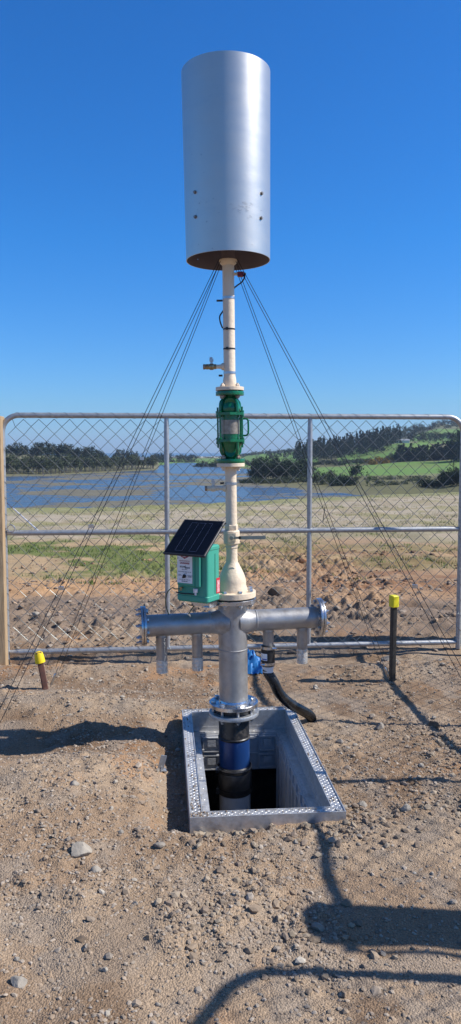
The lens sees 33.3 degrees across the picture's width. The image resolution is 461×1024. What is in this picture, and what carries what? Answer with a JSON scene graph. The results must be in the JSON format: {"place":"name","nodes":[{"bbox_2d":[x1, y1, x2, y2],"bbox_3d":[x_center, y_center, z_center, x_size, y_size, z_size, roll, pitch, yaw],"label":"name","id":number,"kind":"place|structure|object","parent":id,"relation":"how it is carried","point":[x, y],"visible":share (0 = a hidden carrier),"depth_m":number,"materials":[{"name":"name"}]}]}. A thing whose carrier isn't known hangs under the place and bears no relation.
{"place":"outdoors","nodes":[
{"label":"outdoors","id":0,"kind":"place"},
{"bbox_2d":[6,453,360,508],"bbox_3d":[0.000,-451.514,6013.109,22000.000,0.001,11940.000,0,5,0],"label":"estuary water","id":1,"kind":"structure","parent":0,"point":[86,486],"depth_m":439.24,"materials":[{"name":"blue liquid"}]},
{"bbox_2d":[0,492,460,1023],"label":"ground","id":2,"kind":"structure","parent":0,"point":[288,665],"depth_m":3.69,"materials":[{"name":"brown soil"}]},
{"bbox_2d":[0,416,9,664],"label":"wooden post","id":3,"kind":"object","parent":2,"relation":"on","point":[4,660],"visible":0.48,"depth_m":5.97,"materials":[{"name":"beige wood"}]},
{"bbox_2d":[3,412,460,659],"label":"gate","id":4,"kind":"structure","parent":3,"relation":"attached to","point":[167,531],"depth_m":6.18,"materials":[{"name":"metal"}]},
{"bbox_2d":[7,502,37,529],"bbox_3d":[-1.650,0.039,6.112,0.285,0.236,0.013,1,5,12],"label":"white rod","id":5,"kind":"object","parent":4,"relation":"attached to","point":[24,518],"visible":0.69,"depth_m":6.11,"materials":[{"name":"plastic"}]},
{"bbox_2d":[11,975,27,987],"bbox_3d":[-0.654,1.448,2.370,0.056,0.031,0.037,1,5,11],"label":"stone","id":6,"kind":"object","parent":2,"relation":"on","point":[18,981],"visible":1,"depth_m":2.37,"materials":[{"name":"white stone"}]},
{"bbox_2d":[34,651,47,689],"bbox_3d":[-1.287,1.220,5.342,0.136,0.516,0.070,0,5,0],"label":"capped stake","id":7,"kind":"object","parent":2,"relation":"in","point":[39,658],"visible":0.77,"depth_m":5.31,"materials":[{"name":"brown wood"}]},
{"bbox_2d":[70,780,79,785],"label":"stone","id":8,"kind":"object","parent":2,"relation":"on","point":[74,782],"visible":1,"depth_m":3.55,"materials":[{"name":"grey stone"}]},
{"bbox_2d":[75,935,86,941],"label":"stone","id":9,"kind":"object","parent":2,"relation":"on","point":[81,938],"visible":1,"depth_m":2.54,"materials":[{"name":"stone"}]},
{"bbox_2d":[71,841,91,857],"bbox_3d":[-0.590,1.343,3.056,0.079,0.058,0.068,0,5,-5],"label":"stone","id":10,"kind":"object","parent":2,"relation":"on","point":[80,849],"visible":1,"depth_m":3.04,"materials":[{"name":"grey stone"}]},
{"bbox_2d":[90,865,101,872],"bbox_3d":[-0.515,1.371,2.952,0.047,0.030,0.032,0,5,0],"label":"stone","id":11,"kind":"object","parent":2,"relation":"on","point":[95,869],"visible":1,"depth_m":2.94,"materials":[{"name":"grey stone"}]},
{"bbox_2d":[153,842,165,847],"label":"stone","id":12,"kind":"object","parent":2,"relation":"on","point":[159,844],"visible":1,"depth_m":3.13,"materials":[{"name":"grey stone"}]},
{"bbox_2d":[158,755,166,772],"bbox_3d":[-0.359,1.327,4.020,0.052,0.124,0.062,-1,5,-18],"label":"metal bracket","id":13,"kind":"object","parent":2,"relation":"in","point":[162,761],"visible":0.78,"depth_m":4.01,"materials":[{"name":"silver metal"}]},
{"bbox_2d":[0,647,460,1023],"bbox_3d":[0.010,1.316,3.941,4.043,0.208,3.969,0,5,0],"label":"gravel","id":14,"kind":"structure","parent":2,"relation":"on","point":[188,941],"depth_m":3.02,"materials":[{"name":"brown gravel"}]},
{"bbox_2d":[8,570,456,655],"bbox_3d":[0.000,0.967,8.052,6.712,0.227,3.353,0,5,0],"label":"earth rubble","id":15,"kind":"object","parent":2,"relation":"on","point":[60,621],"visible":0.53,"depth_m":7.68,"materials":[{"name":"soil"}]},
{"bbox_2d":[9,543,457,593],"bbox_3d":[0.762,0.718,10.965,7.492,0.150,4.628,0,5,0],"label":"clay rubble","id":16,"kind":"object","parent":2,"relation":"on","point":[352,551],"visible":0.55,"depth_m":10.56,"materials":[{"name":"soil"}]},
{"bbox_2d":[180,706,345,834],"bbox_3d":[0.105,1.780,4.121,0.730,1.025,1.433,0,5,-5],"label":"access chamber","id":17,"kind":"object","parent":2,"relation":"in","point":[285,771],"visible":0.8,"depth_m":4.27,"materials":[{"name":"metal"}]},
{"bbox_2d":[209,708,258,810],"bbox_3d":[0.026,1.688,4.496,0.287,1.149,0.287,-1,4,0],"label":"plastic riser","id":18,"kind":"object","parent":17,"relation":"in","point":[233,771],"visible":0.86,"depth_m":4.40,"materials":[{"name":"plastic"}]},
{"bbox_2d":[135,50,329,712],"bbox_3d":[-0.004,-0.632,4.314,1.115,3.506,0.482,-1,4,0],"label":"vent flare","id":19,"kind":"object","parent":18,"relation":"on","point":[226,119],"visible":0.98,"depth_m":4.16,"materials":[{"name":"metal"}]},
{"bbox_2d":[0,260,220,722],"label":"guy wire","id":20,"kind":"object","parent":19,"relation":"attached to","point":[91,525],"visible":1,"depth_m":3.89,"materials":[{"name":"metal"}]},
{"bbox_2d":[50,264,220,686],"bbox_3d":[-0.646,-0.094,4.789,1.449,2.671,0.026,3,5,34],"label":"guy wire","id":21,"kind":"object","parent":19,"relation":"attached to","point":[55,674],"visible":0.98,"depth_m":4.73,"materials":[{"name":"metal"}]},
{"bbox_2d":[163,519,225,614],"bbox_3d":[-0.213,0.344,4.202,0.374,0.599,0.320,3,5,30],"label":"solar igniter box","id":22,"kind":"object","parent":19,"relation":"attached to","point":[193,547],"visible":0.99,"depth_m":4.17,"materials":[{"name":"teal plastic"}]},
{"bbox_2d":[247,649,262,673],"bbox_3d":[0.158,1.121,5.862,0.286,0.161,0.267,0,5,0],"label":"blue valve","id":23,"kind":"object","parent":19,"relation":"attached to","point":[254,663],"visible":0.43,"depth_m":5.79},
{"bbox_2d":[261,644,316,721],"bbox_3d":[0.364,1.110,4.600,0.486,0.701,0.126,-4,6,-44],"label":"drain hose","id":24,"kind":"object","parent":19,"relation":"attached to","point":[271,678],"visible":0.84,"depth_m":4.47,"materials":[{"name":"black rubber"}]},
{"bbox_2d":[234,264,389,679],"bbox_3d":[0.579,-0.095,4.900,1.531,2.687,0.028,-4,6,-42],"label":"guy wire","id":25,"kind":"object","parent":19,"relation":"attached to","point":[385,669],"visible":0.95,"depth_m":4.84,"materials":[{"name":"metal"}]},
{"bbox_2d":[236,259,460,677],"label":"guy wire","id":26,"kind":"object","parent":19,"relation":"attached to","point":[414,585],"visible":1,"depth_m":3.96,"materials":[{"name":"metal"}]},
{"bbox_2d":[183,707,340,816],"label":"spilled soil","id":27,"kind":"structure","parent":17,"relation":"on","point":[226,810],"depth_m":3.52,"materials":[{"name":"brown soil"}]},
{"bbox_2d":[267,586,284,595],"bbox_3d":[0.512,0.900,8.537,0.182,0.155,0.126,3,5,30],"label":"stone","id":28,"kind":"object","parent":2,"relation":"on","point":[276,591],"visible":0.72,"depth_m":8.49,"materials":[{"name":"beige stone"}]},
{"bbox_2d":[311,922,324,932],"bbox_3d":[0.299,1.425,2.639,0.042,0.038,0.030,2,5,27],"label":"stone","id":29,"kind":"object","parent":2,"relation":"on","point":[317,926],"visible":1,"depth_m":2.63,"materials":[{"name":"grey stone"}]},
{"bbox_2d":[376,722,383,729],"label":"stone","id":30,"kind":"object","parent":2,"relation":"on","point":[380,725],"visible":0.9,"depth_m":4.58,"materials":[{"name":"grey stone"}]},
{"bbox_2d":[381,656,399,661],"bbox_3d":[1.267,1.175,6.091,0.135,0.077,0.113,-2,5,-21],"label":"stone","id":31,"kind":"object","parent":2,"relation":"on","point":[386,658],"visible":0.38,"depth_m":6.08,"materials":[{"name":"grey stone"}]},
{"bbox_2d":[389,595,398,681],"bbox_3d":[1.173,1.032,5.548,0.057,0.872,0.060,-2,5,-20],"label":"capped stake","id":32,"kind":"object","parent":2,"relation":"in","point":[393,602],"visible":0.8,"depth_m":5.52,"materials":[{"name":"metal"}]},
{"bbox_2d":[401,804,410,811],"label":"stone","id":33,"kind":"object","parent":2,"relation":"on","point":[406,807],"visible":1,"depth_m":3.46,"materials":[{"name":"grey stone"}]},
{"bbox_2d":[428,721,439,728],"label":"stone","id":34,"kind":"object","parent":2,"relation":"on","point":[435,724],"visible":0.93,"depth_m":4.61,"materials":[{"name":"grey stone"}]},
{"bbox_2d":[0,0,460,452],"label":"sky","id":35,"kind":"structure","parent":0,"point":[360,285],"materials":[{"name":"blue"}]},
{"bbox_2d":[6,423,459,495],"bbox_3d":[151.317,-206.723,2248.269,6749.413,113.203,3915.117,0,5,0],"label":"shore","id":36,"kind":"structure","parent":0,"point":[393,470],"depth_m":765.39,"materials":[{"name":"green plant"}]},
{"bbox_2d":[6,445,13,453],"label":"tree","id":37,"kind":"object","parent":36,"relation":"on","point":[11,449],"visible":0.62,"depth_m":1004.34,"materials":[{"name":"green plant"}]},
{"bbox_2d":[6,454,16,473],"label":"tree","id":38,"kind":"object","parent":36,"relation":"on","point":[9,459],"visible":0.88,"depth_m":713.05,"materials":[{"name":"green plant"}]},
{"bbox_2d":[10,451,19,472],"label":"tree","id":39,"kind":"object","parent":36,"relation":"on","point":[13,455],"visible":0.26,"depth_m":739.25,"materials":[{"name":"green plant"}]},
{"bbox_2d":[12,459,21,470],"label":"tree","id":40,"kind":"object","parent":36,"relation":"on","point":[17,466],"visible":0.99,"depth_m":715.45,"materials":[{"name":"green plant"}]},
{"bbox_2d":[12,442,24,457],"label":"tree","id":41,"kind":"object","parent":36,"relation":"on","point":[17,450],"visible":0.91,"depth_m":996.60,"materials":[{"name":"green plant"}]},
{"bbox_2d":[20,458,27,473],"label":"tree","id":42,"kind":"object","parent":36,"relation":"on","point":[23,460],"visible":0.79,"depth_m":722.88,"materials":[{"name":"green plant"}]},
{"bbox_2d":[19,445,30,456],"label":"tree","id":43,"kind":"object","parent":36,"relation":"on","point":[26,449],"visible":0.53,"depth_m":1024.91,"materials":[{"name":"green plant"}]},
{"bbox_2d":[27,456,33,472],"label":"tree","id":44,"kind":"object","parent":36,"relation":"on","point":[30,462],"visible":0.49,"depth_m":739.70,"materials":[{"name":"green plant"}]},
{"bbox_2d":[31,455,38,472],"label":"tree","id":45,"kind":"object","parent":36,"relation":"on","point":[36,458],"visible":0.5,"depth_m":731.12,"materials":[{"name":"green plant"}]},
{"bbox_2d":[31,442,46,455],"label":"tree","id":46,"kind":"object","parent":36,"relation":"on","point":[38,446],"visible":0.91,"depth_m":974.19,"materials":[{"name":"green plant"}]},
{"bbox_2d":[33,457,44,473],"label":"tree","id":47,"kind":"object","parent":36,"relation":"on","point":[38,467],"visible":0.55,"depth_m":722.26,"materials":[{"name":"green plant"}]},
{"bbox_2d":[38,455,47,473],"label":"tree","id":48,"kind":"object","parent":36,"relation":"on","point":[44,463],"visible":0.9,"depth_m":712.84,"materials":[{"name":"green plant"}]},
{"bbox_2d":[37,441,50,458],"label":"tree","id":49,"kind":"object","parent":36,"relation":"on","point":[46,451],"visible":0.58,"depth_m":985.66,"materials":[{"name":"green plant"}]},
{"bbox_2d":[44,443,58,458],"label":"tree","id":50,"kind":"object","parent":36,"relation":"on","point":[52,448],"visible":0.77,"depth_m":994.36,"materials":[{"name":"green plant"}]},
{"bbox_2d":[48,457,54,473],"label":"tree","id":51,"kind":"object","parent":36,"relation":"on","point":[52,464],"visible":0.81,"depth_m":720.17,"materials":[{"name":"green plant"}]},
{"bbox_2d":[56,458,63,473],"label":"tree","id":52,"kind":"object","parent":36,"relation":"on","point":[60,464],"visible":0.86,"depth_m":730.22,"materials":[{"name":"green plant"}]},
{"bbox_2d":[56,443,72,457],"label":"tree","id":53,"kind":"object","parent":36,"relation":"on","point":[64,449],"visible":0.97,"depth_m":994.45,"materials":[{"name":"green plant"}]},
{"bbox_2d":[62,454,72,472],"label":"tree","id":54,"kind":"object","parent":36,"relation":"on","point":[67,458],"visible":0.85,"depth_m":744.52,"materials":[{"name":"green plant"}]},
{"bbox_2d":[71,457,81,472],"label":"tree","id":55,"kind":"object","parent":36,"relation":"on","point":[76,462],"visible":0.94,"depth_m":754.30,"materials":[{"name":"green plant"}]},
{"bbox_2d":[72,447,84,457],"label":"tree","id":56,"kind":"object","parent":36,"relation":"on","point":[77,451],"visible":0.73,"depth_m":1014.43,"materials":[{"name":"green plant"}]},
{"bbox_2d":[77,446,91,457],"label":"tree","id":57,"kind":"object","parent":36,"relation":"on","point":[85,454],"visible":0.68,"depth_m":1024.43,"materials":[{"name":"green plant"}]},
{"bbox_2d":[84,456,93,471],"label":"tree","id":58,"kind":"object","parent":36,"relation":"on","point":[87,462],"visible":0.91,"depth_m":784.47,"materials":[{"name":"green plant"}]},
{"bbox_2d":[87,445,94,457],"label":"tree","id":59,"kind":"object","parent":36,"relation":"on","point":[92,449],"visible":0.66,"depth_m":1035.22,"materials":[{"name":"green plant"}]},
{"bbox_2d":[93,453,104,471],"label":"tree","id":60,"kind":"object","parent":36,"relation":"on","point":[97,461],"visible":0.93,"depth_m":792.19,"materials":[{"name":"green plant"}]},
{"bbox_2d":[94,449,104,458],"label":"tree","id":61,"kind":"object","parent":36,"relation":"on","point":[101,453],"visible":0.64,"depth_m":1055.37,"materials":[{"name":"green plant"}]},
{"bbox_2d":[102,455,109,470],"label":"tree","id":62,"kind":"object","parent":36,"relation":"on","point":[106,461],"visible":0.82,"depth_m":816.43,"materials":[{"name":"green plant"}]},
{"bbox_2d":[110,456,119,470],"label":"tree","id":63,"kind":"object","parent":36,"relation":"on","point":[115,460],"visible":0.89,"depth_m":831.32,"materials":[{"name":"green plant"}]},
{"bbox_2d":[122,457,128,469],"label":"tree","id":64,"kind":"object","parent":36,"relation":"on","point":[123,461],"visible":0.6,"depth_m":854.87,"materials":[{"name":"green plant"}]},
{"bbox_2d":[128,453,137,469],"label":"tree","id":65,"kind":"object","parent":36,"relation":"on","point":[132,459],"visible":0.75,"depth_m":872.67,"materials":[{"name":"green plant"}]},
{"bbox_2d":[134,454,140,469],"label":"tree","id":66,"kind":"object","parent":36,"relation":"on","point":[137,460],"visible":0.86,"depth_m":877.73,"materials":[{"name":"green plant"}]},
{"bbox_2d":[147,455,154,467],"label":"tree","id":67,"kind":"object","parent":36,"relation":"on","point":[150,461],"visible":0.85,"depth_m":918.51,"materials":[{"name":"green plant"}]},
{"bbox_2d":[151,454,157,468],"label":"tree","id":68,"kind":"object","parent":36,"relation":"on","point":[155,462],"visible":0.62,"depth_m":928.45,"materials":[{"name":"green plant"}]},
{"bbox_2d":[156,459,198,462],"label":"scrub","id":69,"kind":"object","parent":36,"relation":"on","point":[182,461],"visible":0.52,"depth_m":1509.52,"materials":[{"name":"green plant"}]},
{"bbox_2d":[246,461,257,477],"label":"macrocarpa tree","id":70,"kind":"object","parent":36,"relation":"on","point":[249,474],"visible":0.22,"depth_m":590.42,"materials":[{"name":"green plant"}]},
{"bbox_2d":[250,456,266,476],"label":"macrocarpa tree","id":71,"kind":"object","parent":36,"relation":"on","point":[256,459],"visible":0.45,"depth_m":585.28,"materials":[{"name":"green plant"}]},
{"bbox_2d":[250,456,274,477],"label":"macrocarpa tree","id":72,"kind":"object","parent":36,"relation":"on","point":[262,470],"visible":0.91,"depth_m":577.52,"materials":[{"name":"green plant"}]},
{"bbox_2d":[240,448,291,456],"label":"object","id":73,"kind":"object","parent":36,"relation":"on","point":[254,453],"visible":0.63,"depth_m":2252.00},
{"bbox_2d":[266,454,282,477],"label":"macrocarpa tree","id":74,"kind":"object","parent":36,"relation":"on","point":[273,463],"visible":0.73,"depth_m":580.56,"materials":[{"name":"green plant"}]},
{"bbox_2d":[270,460,287,477],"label":"macrocarpa tree","id":75,"kind":"object","parent":36,"relation":"on","point":[278,472],"visible":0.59,"depth_m":579.96,"materials":[{"name":"green plant"}]},
{"bbox_2d":[282,460,299,477],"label":"macrocarpa tree","id":76,"kind":"object","parent":36,"relation":"on","point":[286,469],"visible":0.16,"depth_m":576.48,"materials":[{"name":"green plant"}]},
{"bbox_2d":[280,459,304,478],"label":"macrocarpa tree","id":77,"kind":"object","parent":36,"relation":"on","point":[296,469],"visible":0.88,"depth_m":557.61,"materials":[{"name":"green plant"}]},
{"bbox_2d":[298,457,306,477],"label":"macrocarpa tree","id":78,"kind":"object","parent":36,"relation":"on","point":[302,461],"visible":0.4,"depth_m":568.01,"materials":[{"name":"green plant"}]},
{"bbox_2d":[312,471,320,482],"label":"bush","id":79,"kind":"object","parent":36,"relation":"on","point":[316,474],"visible":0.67,"depth_m":486.34,"materials":[{"name":"green plant"}]},
{"bbox_2d":[315,474,329,484],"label":"bush","id":80,"kind":"object","parent":36,"relation":"on","point":[322,482],"visible":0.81,"depth_m":480.11,"materials":[{"name":"green plant"}]},
{"bbox_2d":[322,469,335,483],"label":"bush","id":81,"kind":"object","parent":36,"relation":"on","point":[329,474],"visible":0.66,"depth_m":488.23,"materials":[{"name":"green plant"}]},
{"bbox_2d":[328,476,341,485],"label":"bush","id":82,"kind":"object","parent":36,"relation":"on","point":[337,482],"visible":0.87,"depth_m":462.93,"materials":[{"name":"green plant"}]},
{"bbox_2d":[339,475,346,485],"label":"bush","id":83,"kind":"object","parent":36,"relation":"on","point":[341,479],"visible":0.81,"depth_m":467.04,"materials":[{"name":"green plant"}]},
{"bbox_2d":[292,424,402,459],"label":"pine wood","id":84,"kind":"object","parent":36,"relation":"on","point":[375,437],"visible":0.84,"depth_m":1194.56,"materials":[{"name":"green plant"}]},
{"bbox_2d":[342,475,355,485],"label":"bush","id":85,"kind":"object","parent":36,"relation":"on","point":[351,481],"visible":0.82,"depth_m":466.40,"materials":[{"name":"green plant"}]},
{"bbox_2d":[349,462,364,481],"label":"round tree","id":86,"kind":"object","parent":36,"relation":"on","point":[355,469],"visible":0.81,"depth_m":518.34,"materials":[{"name":"green plant"}]},
{"bbox_2d":[365,471,371,483],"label":"young tree","id":87,"kind":"object","parent":36,"relation":"on","point":[369,477],"visible":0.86,"depth_m":479.47,"materials":[{"name":"green plant"}]},
{"bbox_2d":[364,475,431,486],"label":"scrub","id":88,"kind":"object","parent":36,"relation":"on","point":[381,482],"visible":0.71,"depth_m":509.10,"materials":[{"name":"green plant"}]},
{"bbox_2d":[394,444,401,459],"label":"hedge conifer","id":89,"kind":"object","parent":36,"relation":"on","point":[396,453],"visible":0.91,"depth_m":910.95,"materials":[{"name":"green plant"}]},
{"bbox_2d":[394,445,407,461],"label":"hedge conifer","id":90,"kind":"object","parent":36,"relation":"on","point":[402,451],"visible":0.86,"depth_m":906.23,"materials":[{"name":"green plant"}]},
{"bbox_2d":[396,439,409,442],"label":"farm shed","id":91,"kind":"structure","parent":36,"relation":"on","point":[405,440],"depth_m":1350.10,"materials":[{"name":"grey metal"}]},
{"bbox_2d":[407,443,414,460],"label":"hedge conifer","id":92,"kind":"object","parent":36,"relation":"on","point":[409,452],"visible":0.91,"depth_m":908.92,"materials":[{"name":"green plant"}]},
{"bbox_2d":[412,444,423,460],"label":"hedge conifer","id":93,"kind":"object","parent":36,"relation":"on","point":[418,449],"visible":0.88,"depth_m":901.22,"materials":[{"name":"green plant"}]},
{"bbox_2d":[394,449,444,461],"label":"hedgerow","id":94,"kind":"object","parent":36,"relation":"on","point":[421,456],"visible":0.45,"depth_m":908.58,"materials":[{"name":"green plant"}]},
{"bbox_2d":[415,445,425,460],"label":"hedge conifer","id":95,"kind":"object","parent":36,"relation":"on","point":[422,458],"visible":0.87,"depth_m":901.66,"materials":[{"name":"green plant"}]},
{"bbox_2d":[422,445,430,460],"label":"hedge conifer","id":96,"kind":"object","parent":36,"relation":"on","point":[426,456],"visible":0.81,"depth_m":901.22,"materials":[{"name":"green plant"}]},
{"bbox_2d":[424,432,432,441],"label":"dark tree","id":97,"kind":"object","parent":36,"relation":"on","point":[430,437],"visible":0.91,"depth_m":1401.79,"materials":[{"name":"green plant"}]},
{"bbox_2d":[401,420,457,437],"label":"hill scrub","id":98,"kind":"object","parent":36,"relation":"on","point":[437,425],"visible":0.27,"depth_m":2096.97,"materials":[{"name":"green plant"}]},
{"bbox_2d":[425,478,434,486],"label":"bush","id":99,"kind":"object","parent":36,"relation":"on","point":[429,482],"visible":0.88,"depth_m":425.10,"materials":[{"name":"green plant"}]},
{"bbox_2d":[429,435,440,441],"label":"dark tree","id":100,"kind":"object","parent":36,"relation":"on","point":[436,438],"visible":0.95,"depth_m":1400.22,"materials":[{"name":"green plant"}]},
{"bbox_2d":[432,442,441,459],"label":"hedge conifer","id":101,"kind":"object","parent":36,"relation":"on","point":[439,448],"visible":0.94,"depth_m":907.69,"materials":[{"name":"green plant"}]},
{"bbox_2d":[432,478,441,487],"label":"bush","id":102,"kind":"object","parent":36,"relation":"on","point":[435,484],"visible":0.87,"depth_m":422.85,"materials":[{"name":"green plant"}]},
{"bbox_2d":[436,469,447,484],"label":"bush","id":103,"kind":"object","parent":36,"relation":"on","point":[439,477],"visible":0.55,"depth_m":416.91,"materials":[{"name":"green plant"}]},
{"bbox_2d":[437,445,450,459],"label":"hedge conifer","id":104,"kind":"object","parent":36,"relation":"on","point":[443,453],"visible":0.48,"depth_m":903.04,"materials":[{"name":"green plant"}]},
{"bbox_2d":[441,469,456,486],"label":"bush","id":105,"kind":"object","parent":36,"relation":"on","point":[449,480],"visible":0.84,"depth_m":405.69,"materials":[{"name":"green plant"}]},
{"bbox_2d":[443,439,456,459],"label":"tall tree","id":106,"kind":"object","parent":36,"relation":"on","point":[448,444],"visible":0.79,"depth_m":860.64,"materials":[{"name":"green plant"}]},
{"bbox_2d":[449,428,459,461],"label":"tall tree","id":107,"kind":"object","parent":36,"relation":"on","point":[457,445],"visible":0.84,"depth_m":855.91,"materials":[{"name":"green plant"}]},
{"bbox_2d":[450,466,458,485],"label":"bush","id":108,"kind":"object","parent":36,"relation":"on","point":[457,472],"visible":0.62,"depth_m":407.39,"materials":[{"name":"green plant"}]},
{"bbox_2d":[8,492,458,584],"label":"grass","id":109,"kind":"structure","parent":0,"point":[220,569],"depth_m":12.69,"materials":[{"name":"beige plant"}]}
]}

